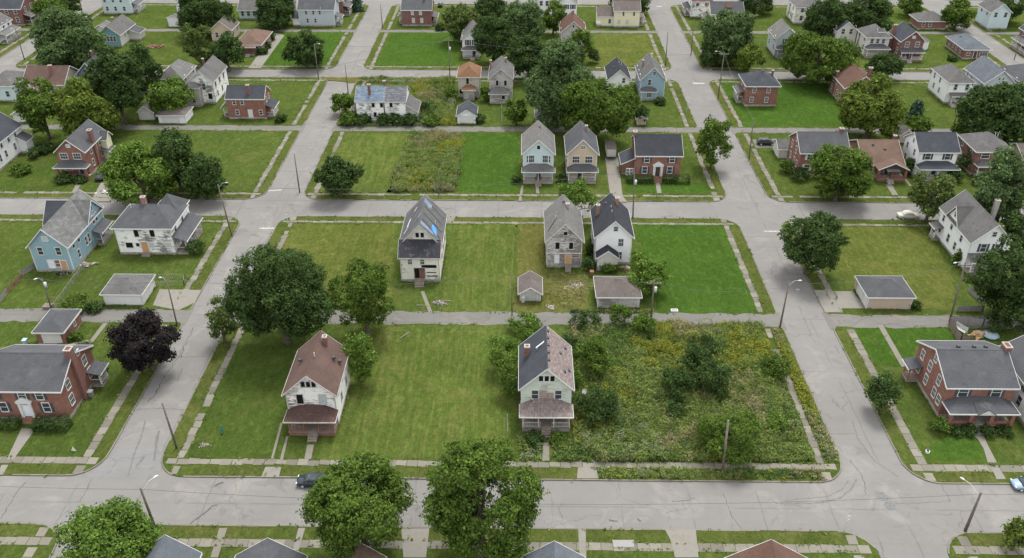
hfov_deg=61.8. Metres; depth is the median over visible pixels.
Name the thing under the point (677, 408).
shrub
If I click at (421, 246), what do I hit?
wooden house
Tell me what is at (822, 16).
broadleaf tree
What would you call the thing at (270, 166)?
pavement
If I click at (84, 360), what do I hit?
window
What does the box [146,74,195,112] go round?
broadleaf tree
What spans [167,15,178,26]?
garage
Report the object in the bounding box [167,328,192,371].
road crack
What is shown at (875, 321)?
alley
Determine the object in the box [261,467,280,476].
driveway
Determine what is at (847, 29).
wooden house
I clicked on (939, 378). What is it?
window
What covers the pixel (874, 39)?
wooden house
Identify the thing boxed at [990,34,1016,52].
lawn
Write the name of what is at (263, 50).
shrub
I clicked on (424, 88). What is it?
tall weeds
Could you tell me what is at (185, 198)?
kerb
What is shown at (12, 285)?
board fence
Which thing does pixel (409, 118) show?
shrub
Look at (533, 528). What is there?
kerb
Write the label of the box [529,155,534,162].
window
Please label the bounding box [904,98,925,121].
spruce tree
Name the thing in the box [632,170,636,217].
utility pole
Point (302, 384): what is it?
window
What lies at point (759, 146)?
driveway
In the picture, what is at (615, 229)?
window
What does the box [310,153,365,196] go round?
broadleaf tree
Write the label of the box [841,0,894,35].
broadleaf tree
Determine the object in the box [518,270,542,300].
shed
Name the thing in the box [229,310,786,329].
alley
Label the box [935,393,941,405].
window
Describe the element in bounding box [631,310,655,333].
shrub
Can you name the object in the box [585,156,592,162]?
window
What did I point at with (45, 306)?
stacked pallets
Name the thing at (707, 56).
broadleaf tree
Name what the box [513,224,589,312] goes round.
lawn
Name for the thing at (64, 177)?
shrub
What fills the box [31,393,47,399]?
window
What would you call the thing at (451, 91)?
shrub
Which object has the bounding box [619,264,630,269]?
rubble pile
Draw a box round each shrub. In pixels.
[7,161,32,176]
[26,144,49,159]
[33,140,57,150]
[54,171,71,184]
[55,291,92,312]
[67,331,82,341]
[69,174,87,183]
[76,341,93,349]
[84,301,103,313]
[184,238,206,252]
[256,47,268,54]
[265,41,271,48]
[274,113,287,122]
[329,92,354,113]
[337,110,357,125]
[355,113,371,124]
[376,113,391,124]
[386,113,401,124]
[399,112,418,125]
[420,100,436,111]
[421,114,443,126]
[434,22,444,30]
[443,85,458,98]
[475,112,485,123]
[479,86,489,99]
[485,333,520,368]
[493,360,518,397]
[505,311,541,337]
[510,175,522,183]
[522,426,548,447]
[547,429,570,445]
[555,172,566,181]
[561,331,579,353]
[567,309,602,331]
[571,382,623,424]
[572,334,615,373]
[573,366,586,389]
[580,256,597,269]
[583,244,593,253]
[587,49,600,61]
[599,262,619,272]
[608,303,634,324]
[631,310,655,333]
[632,94,641,108]
[633,105,649,121]
[653,96,665,106]
[653,389,687,417]
[660,363,699,402]
[682,343,715,369]
[687,333,719,354]
[691,358,735,398]
[692,408,761,467]
[759,352,793,379]
[764,409,792,432]
[778,159,794,171]
[789,166,810,181]
[904,157,915,171]
[909,298,923,309]
[926,415,952,432]
[946,54,959,61]
[947,164,965,181]
[949,424,965,437]
[951,249,962,263]
[957,148,971,167]
[960,421,979,439]
[971,173,985,184]
[977,423,998,439]
[984,313,1014,333]
[994,422,1014,438]
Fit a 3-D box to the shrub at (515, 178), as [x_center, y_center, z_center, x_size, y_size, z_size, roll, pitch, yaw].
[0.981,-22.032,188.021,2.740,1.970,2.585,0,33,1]
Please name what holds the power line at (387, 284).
attached to the utility pole at (171, 301)
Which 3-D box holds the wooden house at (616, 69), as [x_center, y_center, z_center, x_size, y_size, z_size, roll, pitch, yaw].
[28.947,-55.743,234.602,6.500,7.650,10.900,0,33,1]
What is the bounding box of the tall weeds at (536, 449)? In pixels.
[515,435,543,461]
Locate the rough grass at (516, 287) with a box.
[0,11,1022,557]
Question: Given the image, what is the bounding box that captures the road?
[0,0,1023,557]
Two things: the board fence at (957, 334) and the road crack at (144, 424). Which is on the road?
the road crack at (144, 424)
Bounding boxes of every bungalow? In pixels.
[22,64,78,96]
[100,14,145,46]
[211,15,239,41]
[237,29,272,56]
[338,542,386,557]
[725,539,806,557]
[849,134,909,183]
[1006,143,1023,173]
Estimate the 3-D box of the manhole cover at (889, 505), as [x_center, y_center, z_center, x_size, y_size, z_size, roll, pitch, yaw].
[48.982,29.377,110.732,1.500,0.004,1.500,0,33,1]
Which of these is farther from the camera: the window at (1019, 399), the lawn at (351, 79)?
the lawn at (351, 79)
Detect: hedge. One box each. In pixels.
[0,415,22,431]
[29,413,73,432]
[626,173,654,183]
[662,172,690,183]
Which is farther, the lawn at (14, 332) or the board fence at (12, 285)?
the board fence at (12, 285)
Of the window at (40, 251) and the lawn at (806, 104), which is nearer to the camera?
the window at (40, 251)
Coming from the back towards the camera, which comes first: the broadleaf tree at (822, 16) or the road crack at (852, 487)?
the broadleaf tree at (822, 16)
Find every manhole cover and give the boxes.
[875,491,888,500]
[884,501,895,509]
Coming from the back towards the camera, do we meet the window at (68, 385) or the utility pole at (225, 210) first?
the utility pole at (225, 210)
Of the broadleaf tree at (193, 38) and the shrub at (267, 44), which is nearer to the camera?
the broadleaf tree at (193, 38)
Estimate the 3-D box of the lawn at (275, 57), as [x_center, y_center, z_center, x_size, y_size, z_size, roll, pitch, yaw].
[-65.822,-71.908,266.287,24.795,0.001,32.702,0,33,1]
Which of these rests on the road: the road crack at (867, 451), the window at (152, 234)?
the road crack at (867, 451)
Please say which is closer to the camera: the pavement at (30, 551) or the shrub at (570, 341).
the pavement at (30, 551)
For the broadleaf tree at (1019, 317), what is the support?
on the lawn at (916, 411)
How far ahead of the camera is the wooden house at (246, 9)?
291.05 m
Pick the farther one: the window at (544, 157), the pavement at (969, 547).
the window at (544, 157)
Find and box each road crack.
[1,482,25,517]
[127,421,145,476]
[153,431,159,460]
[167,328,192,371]
[190,504,216,523]
[776,479,856,503]
[791,481,848,499]
[852,421,898,476]
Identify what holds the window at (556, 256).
in the wooden house at (563, 232)
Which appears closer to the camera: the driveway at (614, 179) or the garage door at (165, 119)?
the driveway at (614, 179)
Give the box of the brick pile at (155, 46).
[144,44,163,48]
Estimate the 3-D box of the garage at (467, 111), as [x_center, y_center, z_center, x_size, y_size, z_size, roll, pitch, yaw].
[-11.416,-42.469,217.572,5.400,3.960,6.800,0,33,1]
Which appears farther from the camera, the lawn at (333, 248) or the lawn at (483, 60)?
the lawn at (483, 60)
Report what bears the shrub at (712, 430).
on the tall weeds at (748, 367)
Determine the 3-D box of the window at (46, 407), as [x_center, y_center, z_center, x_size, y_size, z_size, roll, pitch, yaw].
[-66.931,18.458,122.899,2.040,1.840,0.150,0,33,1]
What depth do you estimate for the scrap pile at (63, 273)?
156.81 m
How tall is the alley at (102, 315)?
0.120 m
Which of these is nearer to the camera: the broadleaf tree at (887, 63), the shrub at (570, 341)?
the shrub at (570, 341)
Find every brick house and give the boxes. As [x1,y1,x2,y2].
[0,0,40,25]
[0,344,108,423]
[52,119,115,179]
[220,84,279,118]
[338,0,352,16]
[398,0,438,25]
[618,130,683,182]
[732,69,781,105]
[772,127,849,175]
[829,63,877,100]
[887,21,926,62]
[902,340,1020,433]
[909,11,946,29]
[945,33,991,58]
[956,131,1010,175]
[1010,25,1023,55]
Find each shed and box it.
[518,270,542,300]
[534,108,550,121]
[635,116,647,124]
[894,123,911,142]
[922,36,929,49]
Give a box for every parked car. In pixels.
[94,173,103,180]
[296,472,325,487]
[756,137,773,145]
[897,210,919,218]
[1010,476,1023,491]
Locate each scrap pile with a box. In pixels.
[56,271,68,275]
[546,304,553,309]
[967,330,987,339]
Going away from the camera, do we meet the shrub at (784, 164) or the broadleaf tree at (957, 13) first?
the shrub at (784, 164)
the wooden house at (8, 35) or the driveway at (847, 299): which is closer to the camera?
the driveway at (847, 299)
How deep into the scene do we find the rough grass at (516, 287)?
156.23 m
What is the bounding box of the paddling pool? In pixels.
[982,330,999,339]
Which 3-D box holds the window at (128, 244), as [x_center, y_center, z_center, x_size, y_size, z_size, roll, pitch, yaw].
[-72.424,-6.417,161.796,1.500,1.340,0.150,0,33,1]
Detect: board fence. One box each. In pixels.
[0,288,7,301]
[6,273,22,291]
[19,262,35,274]
[948,317,973,340]
[952,315,1019,326]
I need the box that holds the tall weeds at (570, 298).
[545,272,588,308]
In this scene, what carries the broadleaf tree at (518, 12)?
on the lawn at (483, 60)
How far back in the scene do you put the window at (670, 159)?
187.24 m
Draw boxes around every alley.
[0,308,194,325]
[16,28,30,30]
[21,124,305,131]
[144,29,357,32]
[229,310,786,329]
[331,125,699,132]
[378,29,658,33]
[681,31,961,33]
[730,127,997,133]
[822,312,1020,329]
[983,32,1019,35]
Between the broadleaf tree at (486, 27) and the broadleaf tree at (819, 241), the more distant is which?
the broadleaf tree at (486, 27)
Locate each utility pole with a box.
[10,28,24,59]
[34,278,51,308]
[139,475,157,525]
[158,277,177,324]
[161,403,177,448]
[217,182,232,236]
[294,153,299,192]
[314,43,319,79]
[444,39,452,75]
[511,274,512,315]
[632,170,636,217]
[647,280,661,316]
[665,32,667,64]
[715,51,728,98]
[721,420,728,470]
[748,118,753,158]
[779,280,801,326]
[948,262,972,321]
[960,477,981,531]
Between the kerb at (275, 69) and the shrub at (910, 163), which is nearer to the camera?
the shrub at (910, 163)
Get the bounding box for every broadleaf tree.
[12,76,57,138]
[26,5,106,68]
[29,0,68,15]
[48,75,123,135]
[51,494,167,557]
[61,0,82,10]
[79,42,145,123]
[94,28,108,53]
[97,139,178,204]
[102,304,182,373]
[121,41,164,99]
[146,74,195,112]
[148,127,206,189]
[175,0,236,34]
[177,22,213,66]
[177,154,228,199]
[204,295,239,342]
[206,31,246,71]
[218,241,341,344]
[254,0,296,24]
[256,10,286,30]
[280,28,326,67]
[295,449,417,557]
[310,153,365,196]
[327,256,398,335]
[341,331,379,381]
[419,434,550,557]
[441,2,481,42]
[471,15,516,61]
[472,0,507,18]
[499,0,546,40]
[501,98,528,124]
[504,32,544,76]
[520,36,596,129]
[542,0,566,34]
[554,76,635,141]
[555,176,597,218]
[564,28,594,62]
[608,0,650,12]
[626,257,672,295]
[629,250,649,272]
[695,114,734,168]
[697,7,758,59]
[698,36,729,65]
[734,42,768,72]
[738,0,775,12]
[777,209,850,273]
[778,30,864,84]
[782,33,793,60]
[801,0,849,37]
[807,143,874,200]
[835,71,909,138]
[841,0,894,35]
[862,368,904,411]
[864,52,905,77]
[896,0,924,15]
[905,169,957,221]
[907,114,934,131]
[940,0,977,29]
[950,122,964,138]
[953,81,1023,144]
[962,233,1023,315]
[972,143,1023,228]
[978,0,1023,20]
[986,279,1023,321]
[1000,514,1023,550]
[1002,209,1023,253]
[1011,308,1023,336]
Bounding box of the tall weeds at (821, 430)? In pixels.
[771,327,840,461]
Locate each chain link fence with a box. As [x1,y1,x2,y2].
[53,264,83,305]
[157,274,184,285]
[956,285,984,311]
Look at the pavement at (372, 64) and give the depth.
258.08 m
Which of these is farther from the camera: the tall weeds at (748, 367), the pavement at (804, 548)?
the tall weeds at (748, 367)
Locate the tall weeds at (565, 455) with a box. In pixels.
[547,438,597,461]
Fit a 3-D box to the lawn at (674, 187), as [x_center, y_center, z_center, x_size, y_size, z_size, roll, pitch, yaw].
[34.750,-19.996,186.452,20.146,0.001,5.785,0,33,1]
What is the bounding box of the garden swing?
[956,322,967,333]
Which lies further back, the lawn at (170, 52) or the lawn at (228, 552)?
the lawn at (170, 52)
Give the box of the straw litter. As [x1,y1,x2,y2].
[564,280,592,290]
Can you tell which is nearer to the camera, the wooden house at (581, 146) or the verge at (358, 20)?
the wooden house at (581, 146)
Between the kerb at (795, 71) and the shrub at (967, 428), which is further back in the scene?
the kerb at (795, 71)
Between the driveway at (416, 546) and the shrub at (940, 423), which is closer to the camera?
the driveway at (416, 546)
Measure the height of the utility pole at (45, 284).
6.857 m
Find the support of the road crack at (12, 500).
on the road
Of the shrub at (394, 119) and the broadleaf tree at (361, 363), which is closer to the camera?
the broadleaf tree at (361, 363)
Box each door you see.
[16,114,25,121]
[21,404,31,415]
[41,334,62,343]
[59,260,68,269]
[140,241,149,251]
[141,112,151,119]
[142,289,148,303]
[148,280,154,293]
[161,116,179,122]
[248,109,253,117]
[413,267,425,277]
[419,269,424,277]
[459,116,473,123]
[523,291,537,300]
[565,254,571,263]
[619,299,638,307]
[654,167,660,175]
[856,284,863,300]
[862,294,867,307]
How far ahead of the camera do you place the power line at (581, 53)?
231.14 m
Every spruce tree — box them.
[350,0,364,11]
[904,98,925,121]
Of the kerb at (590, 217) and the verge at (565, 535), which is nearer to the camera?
the verge at (565, 535)
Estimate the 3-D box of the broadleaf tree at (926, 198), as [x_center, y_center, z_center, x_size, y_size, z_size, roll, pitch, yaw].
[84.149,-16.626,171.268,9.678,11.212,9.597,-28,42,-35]
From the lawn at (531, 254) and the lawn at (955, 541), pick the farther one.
the lawn at (531, 254)
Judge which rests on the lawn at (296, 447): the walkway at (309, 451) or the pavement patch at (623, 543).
the walkway at (309, 451)
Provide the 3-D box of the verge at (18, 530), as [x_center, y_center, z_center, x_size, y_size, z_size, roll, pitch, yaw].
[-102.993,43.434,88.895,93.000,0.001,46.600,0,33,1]
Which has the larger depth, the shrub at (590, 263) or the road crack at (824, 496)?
the shrub at (590, 263)
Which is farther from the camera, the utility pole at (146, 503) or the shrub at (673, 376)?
the shrub at (673, 376)
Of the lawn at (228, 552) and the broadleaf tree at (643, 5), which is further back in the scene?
the broadleaf tree at (643, 5)
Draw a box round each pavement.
[0,34,28,52]
[0,131,291,197]
[0,216,235,289]
[0,325,166,472]
[0,527,52,557]
[17,33,347,68]
[92,4,365,28]
[166,325,836,479]
[173,535,871,557]
[228,78,324,124]
[276,217,762,311]
[308,132,722,200]
[349,78,688,126]
[366,33,668,69]
[387,4,648,29]
[672,5,951,30]
[690,34,999,69]
[712,79,928,126]
[744,134,938,200]
[784,220,1004,311]
[847,329,1023,480]
[952,536,1023,557]
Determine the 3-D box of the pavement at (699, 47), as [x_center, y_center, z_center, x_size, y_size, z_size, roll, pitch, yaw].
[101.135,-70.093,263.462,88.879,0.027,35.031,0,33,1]
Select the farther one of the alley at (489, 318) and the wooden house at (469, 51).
the wooden house at (469, 51)
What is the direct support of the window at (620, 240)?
in the wooden house at (612, 234)
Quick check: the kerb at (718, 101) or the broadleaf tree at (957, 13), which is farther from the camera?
the broadleaf tree at (957, 13)
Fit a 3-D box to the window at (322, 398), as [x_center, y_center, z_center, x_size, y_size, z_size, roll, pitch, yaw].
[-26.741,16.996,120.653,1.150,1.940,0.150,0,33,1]
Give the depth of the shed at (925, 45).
264.17 m
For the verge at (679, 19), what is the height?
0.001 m
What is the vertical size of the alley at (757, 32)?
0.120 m
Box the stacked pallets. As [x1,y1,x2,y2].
[42,303,53,308]
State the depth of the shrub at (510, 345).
130.69 m
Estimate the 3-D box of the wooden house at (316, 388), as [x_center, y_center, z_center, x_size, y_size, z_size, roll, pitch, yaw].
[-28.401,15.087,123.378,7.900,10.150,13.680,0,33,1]
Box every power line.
[2,486,139,489]
[43,279,164,284]
[135,41,441,93]
[142,489,975,504]
[170,275,510,284]
[231,172,629,188]
[316,40,442,46]
[454,40,718,54]
[512,275,645,283]
[657,282,775,291]
[793,263,964,283]
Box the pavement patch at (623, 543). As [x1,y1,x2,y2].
[612,540,633,546]
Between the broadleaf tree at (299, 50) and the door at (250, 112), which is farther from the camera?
the broadleaf tree at (299, 50)
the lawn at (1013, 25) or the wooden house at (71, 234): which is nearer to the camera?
the wooden house at (71, 234)
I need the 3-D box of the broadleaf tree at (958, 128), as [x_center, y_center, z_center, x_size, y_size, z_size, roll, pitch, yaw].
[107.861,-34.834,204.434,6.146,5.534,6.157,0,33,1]
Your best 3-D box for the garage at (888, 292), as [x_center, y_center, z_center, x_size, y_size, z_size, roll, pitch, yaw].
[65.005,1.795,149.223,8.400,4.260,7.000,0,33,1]
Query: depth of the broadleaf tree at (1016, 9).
281.51 m
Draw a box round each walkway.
[0,465,7,474]
[7,428,33,458]
[71,183,81,192]
[88,323,106,344]
[211,528,226,556]
[293,528,304,549]
[304,445,313,458]
[421,291,432,312]
[447,217,454,221]
[518,185,522,200]
[542,443,548,460]
[578,529,585,556]
[656,183,660,192]
[878,325,904,366]
[886,184,897,194]
[975,434,995,461]
[992,468,1005,478]
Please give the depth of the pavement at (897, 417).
117.50 m
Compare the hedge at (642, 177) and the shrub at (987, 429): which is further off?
the hedge at (642, 177)
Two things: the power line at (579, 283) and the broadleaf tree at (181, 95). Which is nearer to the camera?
the power line at (579, 283)
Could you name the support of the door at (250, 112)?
in the brick house at (248, 101)
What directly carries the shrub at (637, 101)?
on the lawn at (667, 115)
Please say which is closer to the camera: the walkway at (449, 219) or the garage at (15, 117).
the walkway at (449, 219)
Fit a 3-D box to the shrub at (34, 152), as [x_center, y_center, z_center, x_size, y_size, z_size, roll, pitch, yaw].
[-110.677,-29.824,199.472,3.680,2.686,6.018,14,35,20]
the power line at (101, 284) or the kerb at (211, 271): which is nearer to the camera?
the power line at (101, 284)
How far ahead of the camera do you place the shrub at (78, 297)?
146.66 m
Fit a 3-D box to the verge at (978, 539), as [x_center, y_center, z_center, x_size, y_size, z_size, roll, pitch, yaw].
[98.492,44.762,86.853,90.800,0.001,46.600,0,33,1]
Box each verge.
[0,35,29,56]
[0,132,298,197]
[0,215,237,306]
[0,326,179,473]
[0,524,53,557]
[18,33,352,68]
[73,3,367,28]
[156,526,880,557]
[163,330,839,480]
[228,77,325,123]
[257,216,774,310]
[306,132,724,200]
[338,78,695,125]
[365,33,670,69]
[382,4,654,29]
[671,5,956,30]
[685,34,1006,71]
[710,79,928,125]
[736,134,1023,202]
[783,219,1001,289]
[836,331,1023,482]
[950,533,1020,557]
[969,6,987,30]
[990,35,1023,57]
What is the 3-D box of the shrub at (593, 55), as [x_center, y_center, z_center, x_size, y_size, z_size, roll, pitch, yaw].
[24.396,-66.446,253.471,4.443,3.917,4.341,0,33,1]
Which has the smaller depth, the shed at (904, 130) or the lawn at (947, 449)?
the lawn at (947, 449)
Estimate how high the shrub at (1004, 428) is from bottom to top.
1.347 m
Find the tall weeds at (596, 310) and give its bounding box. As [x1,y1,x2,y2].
[570,308,653,313]
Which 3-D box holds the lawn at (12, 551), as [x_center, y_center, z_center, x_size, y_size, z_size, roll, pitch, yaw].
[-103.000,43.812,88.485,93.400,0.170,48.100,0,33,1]
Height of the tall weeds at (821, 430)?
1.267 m
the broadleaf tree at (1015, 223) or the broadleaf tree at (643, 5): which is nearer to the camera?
the broadleaf tree at (1015, 223)
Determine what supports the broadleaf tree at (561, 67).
on the ground
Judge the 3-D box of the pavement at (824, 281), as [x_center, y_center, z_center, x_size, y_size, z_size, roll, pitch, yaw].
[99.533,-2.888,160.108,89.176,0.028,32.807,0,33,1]
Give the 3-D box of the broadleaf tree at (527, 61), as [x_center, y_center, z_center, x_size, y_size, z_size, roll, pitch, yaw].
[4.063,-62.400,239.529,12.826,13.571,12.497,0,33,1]
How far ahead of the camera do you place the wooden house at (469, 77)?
228.74 m
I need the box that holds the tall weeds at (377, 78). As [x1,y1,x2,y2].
[357,75,446,83]
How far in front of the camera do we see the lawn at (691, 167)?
193.92 m
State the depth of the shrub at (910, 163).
190.09 m
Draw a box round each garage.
[10,111,25,121]
[31,309,81,343]
[95,20,109,31]
[99,274,155,304]
[136,101,157,119]
[155,106,193,123]
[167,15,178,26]
[456,100,477,123]
[593,276,642,307]
[854,276,916,308]
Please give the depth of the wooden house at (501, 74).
226.92 m
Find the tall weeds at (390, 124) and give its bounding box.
[337,122,427,126]
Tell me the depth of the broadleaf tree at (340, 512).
96.30 m
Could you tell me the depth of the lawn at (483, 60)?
258.90 m
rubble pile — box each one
[79,261,98,266]
[431,300,447,305]
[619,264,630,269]
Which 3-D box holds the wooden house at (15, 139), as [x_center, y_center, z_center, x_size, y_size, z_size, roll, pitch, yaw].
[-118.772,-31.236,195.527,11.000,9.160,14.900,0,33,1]
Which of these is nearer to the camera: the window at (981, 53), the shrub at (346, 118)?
the shrub at (346, 118)
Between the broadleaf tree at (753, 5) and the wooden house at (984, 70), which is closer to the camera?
the wooden house at (984, 70)
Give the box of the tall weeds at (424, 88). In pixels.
[410,75,456,124]
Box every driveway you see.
[93,183,111,200]
[153,289,200,309]
[249,33,283,67]
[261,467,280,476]
[271,423,282,459]
[280,436,287,459]
[401,528,428,556]
[577,467,598,477]
[605,157,626,201]
[665,529,697,556]
[753,139,772,147]
[814,290,839,311]
[831,291,864,307]
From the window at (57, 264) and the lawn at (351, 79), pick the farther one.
the lawn at (351, 79)
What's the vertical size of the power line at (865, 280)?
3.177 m
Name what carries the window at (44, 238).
in the wooden house at (71, 234)
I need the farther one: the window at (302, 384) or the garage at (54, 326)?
the garage at (54, 326)
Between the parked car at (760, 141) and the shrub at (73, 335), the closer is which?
the shrub at (73, 335)
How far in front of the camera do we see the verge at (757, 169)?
182.07 m
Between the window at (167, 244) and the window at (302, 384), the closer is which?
the window at (302, 384)
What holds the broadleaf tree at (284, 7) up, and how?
on the lawn at (152, 16)
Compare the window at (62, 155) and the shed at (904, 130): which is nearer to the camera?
the window at (62, 155)
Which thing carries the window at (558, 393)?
in the wooden house at (546, 386)
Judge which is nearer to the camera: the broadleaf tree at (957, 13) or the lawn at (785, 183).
the lawn at (785, 183)
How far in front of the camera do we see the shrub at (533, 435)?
120.00 m
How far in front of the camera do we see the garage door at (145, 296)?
149.41 m
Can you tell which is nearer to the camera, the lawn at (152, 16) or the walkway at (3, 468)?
the walkway at (3, 468)
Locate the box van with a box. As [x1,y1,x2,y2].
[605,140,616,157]
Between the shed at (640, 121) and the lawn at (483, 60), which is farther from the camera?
the lawn at (483, 60)
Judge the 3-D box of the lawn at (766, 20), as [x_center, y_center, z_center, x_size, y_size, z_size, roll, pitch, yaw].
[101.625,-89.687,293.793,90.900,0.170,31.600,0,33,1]
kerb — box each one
[0,130,299,199]
[0,522,57,557]
[10,214,239,310]
[12,321,181,475]
[16,34,353,69]
[159,524,881,557]
[161,326,841,482]
[269,216,776,314]
[301,77,327,125]
[304,130,725,201]
[336,77,696,127]
[364,32,670,70]
[381,4,655,30]
[684,33,1005,71]
[709,79,733,127]
[735,132,1013,203]
[781,219,937,315]
[834,326,1011,484]
[947,532,1003,553]
[989,34,1023,58]
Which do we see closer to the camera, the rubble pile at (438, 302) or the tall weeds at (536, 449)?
the tall weeds at (536, 449)
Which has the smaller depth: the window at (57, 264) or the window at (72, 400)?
the window at (72, 400)
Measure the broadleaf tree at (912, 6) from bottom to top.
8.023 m
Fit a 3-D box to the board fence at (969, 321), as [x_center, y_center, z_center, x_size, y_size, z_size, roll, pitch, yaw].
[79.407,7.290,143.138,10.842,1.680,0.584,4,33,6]
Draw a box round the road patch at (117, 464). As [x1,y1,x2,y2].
[86,446,164,477]
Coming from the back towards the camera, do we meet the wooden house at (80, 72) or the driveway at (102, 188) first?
the wooden house at (80, 72)
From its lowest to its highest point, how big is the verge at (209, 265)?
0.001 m
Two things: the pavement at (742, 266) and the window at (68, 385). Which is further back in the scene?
the pavement at (742, 266)
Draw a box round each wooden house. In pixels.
[0,13,21,43]
[0,70,23,101]
[0,112,34,170]
[25,189,112,271]
[74,50,104,86]
[101,0,145,13]
[109,194,202,256]
[144,535,202,557]
[159,59,196,95]
[186,55,228,106]
[234,537,307,557]
[237,0,259,19]
[281,331,349,441]
[291,0,343,26]
[350,80,420,121]
[397,194,446,287]
[456,61,481,99]
[461,20,480,60]
[488,55,513,103]
[518,325,574,437]
[521,120,555,186]
[522,541,585,557]
[535,0,551,16]
[544,194,584,271]
[557,0,578,15]
[559,10,585,45]
[564,121,599,183]
[590,193,634,269]
[595,0,644,27]
[604,57,631,95]
[635,53,666,100]
[681,0,712,17]
[701,1,744,22]
[767,18,794,58]
[786,0,821,23]
[829,20,856,44]
[856,23,891,57]
[902,132,960,180]
[927,63,976,107]
[929,189,1011,274]
[964,55,1015,89]
[975,0,1012,28]
[999,63,1023,83]
[999,335,1023,425]
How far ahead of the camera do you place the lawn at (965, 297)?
152.55 m
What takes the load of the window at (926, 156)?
in the wooden house at (934, 153)
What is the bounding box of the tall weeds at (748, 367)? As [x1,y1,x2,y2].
[568,316,814,463]
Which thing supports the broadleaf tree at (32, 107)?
on the lawn at (244, 157)
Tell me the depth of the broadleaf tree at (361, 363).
127.98 m
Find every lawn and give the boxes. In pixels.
[0,31,29,50]
[0,78,326,125]
[0,129,298,198]
[0,159,74,191]
[0,214,237,309]
[0,320,181,475]
[0,525,55,557]
[16,31,353,69]
[16,371,131,456]
[19,3,79,28]
[90,4,367,29]
[160,525,878,557]
[163,323,839,481]
[188,344,291,460]
[263,32,344,65]
[267,216,774,314]
[281,223,396,309]
[305,131,724,201]
[313,132,406,192]
[317,324,509,460]
[320,76,446,83]
[336,78,696,127]
[364,32,670,70]
[376,33,457,65]
[381,4,655,30]
[439,223,518,311]
[458,132,520,192]
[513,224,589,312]
[593,33,662,65]
[625,181,713,192]
[634,224,757,313]
[671,5,957,31]
[685,33,1000,71]
[710,79,974,128]
[721,81,842,125]
[735,132,1023,203]
[782,219,1023,315]
[835,326,1023,483]
[836,225,955,309]
[854,327,955,366]
[916,436,985,461]
[948,533,1023,557]
[969,7,1023,31]
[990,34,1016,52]
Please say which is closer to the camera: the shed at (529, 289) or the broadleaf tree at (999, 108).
the shed at (529, 289)
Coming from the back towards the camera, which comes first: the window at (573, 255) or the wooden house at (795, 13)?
the wooden house at (795, 13)
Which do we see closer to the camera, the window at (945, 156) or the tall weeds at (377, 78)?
the window at (945, 156)
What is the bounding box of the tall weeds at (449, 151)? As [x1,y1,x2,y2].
[388,127,465,192]
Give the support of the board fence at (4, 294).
on the lawn at (16, 237)
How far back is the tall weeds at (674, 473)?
115.03 m
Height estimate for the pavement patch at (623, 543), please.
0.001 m
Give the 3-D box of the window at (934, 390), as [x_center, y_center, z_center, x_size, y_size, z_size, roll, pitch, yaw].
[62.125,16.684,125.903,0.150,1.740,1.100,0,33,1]
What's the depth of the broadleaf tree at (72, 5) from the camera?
291.50 m
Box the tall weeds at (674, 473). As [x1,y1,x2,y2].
[597,464,826,479]
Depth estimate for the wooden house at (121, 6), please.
296.58 m
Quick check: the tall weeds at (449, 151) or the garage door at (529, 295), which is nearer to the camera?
the garage door at (529, 295)
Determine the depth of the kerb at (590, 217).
172.23 m
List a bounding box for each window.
[0,402,12,411]
[14,393,30,399]
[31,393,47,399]
[36,247,44,254]
[38,402,54,412]
[41,236,48,241]
[46,260,55,267]
[54,247,62,254]
[54,260,61,267]
[59,153,68,158]
[65,377,71,390]
[68,392,75,405]
[72,153,81,159]
[77,248,81,258]
[81,354,87,366]
[84,235,88,245]
[125,242,133,247]
[133,230,139,236]
[148,230,155,237]
[148,242,154,247]
[164,242,171,247]
[295,394,304,404]
[300,381,305,387]
[305,381,310,387]
[310,381,316,387]
[318,394,326,404]
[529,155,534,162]
[531,390,538,398]
[538,375,543,381]
[542,155,547,162]
[544,375,549,381]
[550,375,554,381]
[554,254,559,263]
[554,390,561,399]
[555,242,559,249]
[568,242,573,249]
[570,254,579,257]
[572,156,579,162]
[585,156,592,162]
[613,226,618,231]
[618,238,623,246]
[640,166,649,173]
[642,157,651,162]
[665,166,674,173]
[667,157,676,162]
[802,164,810,170]
[920,348,925,360]
[922,154,932,159]
[923,373,928,385]
[927,359,932,372]
[931,386,936,398]
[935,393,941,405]
[936,373,941,386]
[942,154,952,159]
[945,233,950,242]
[954,390,971,396]
[976,243,989,251]
[979,52,987,55]
[980,153,990,158]
[987,390,1005,396]
[991,243,1003,249]
[1015,394,1022,407]
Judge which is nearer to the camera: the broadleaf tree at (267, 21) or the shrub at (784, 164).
the shrub at (784, 164)
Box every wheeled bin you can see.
[21,338,28,343]
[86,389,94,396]
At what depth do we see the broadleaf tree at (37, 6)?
279.25 m
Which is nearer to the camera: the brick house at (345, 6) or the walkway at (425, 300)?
the walkway at (425, 300)
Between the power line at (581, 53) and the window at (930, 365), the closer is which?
the window at (930, 365)
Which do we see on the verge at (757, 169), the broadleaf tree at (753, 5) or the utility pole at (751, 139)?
the utility pole at (751, 139)
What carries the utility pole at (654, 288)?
on the alley at (489, 318)

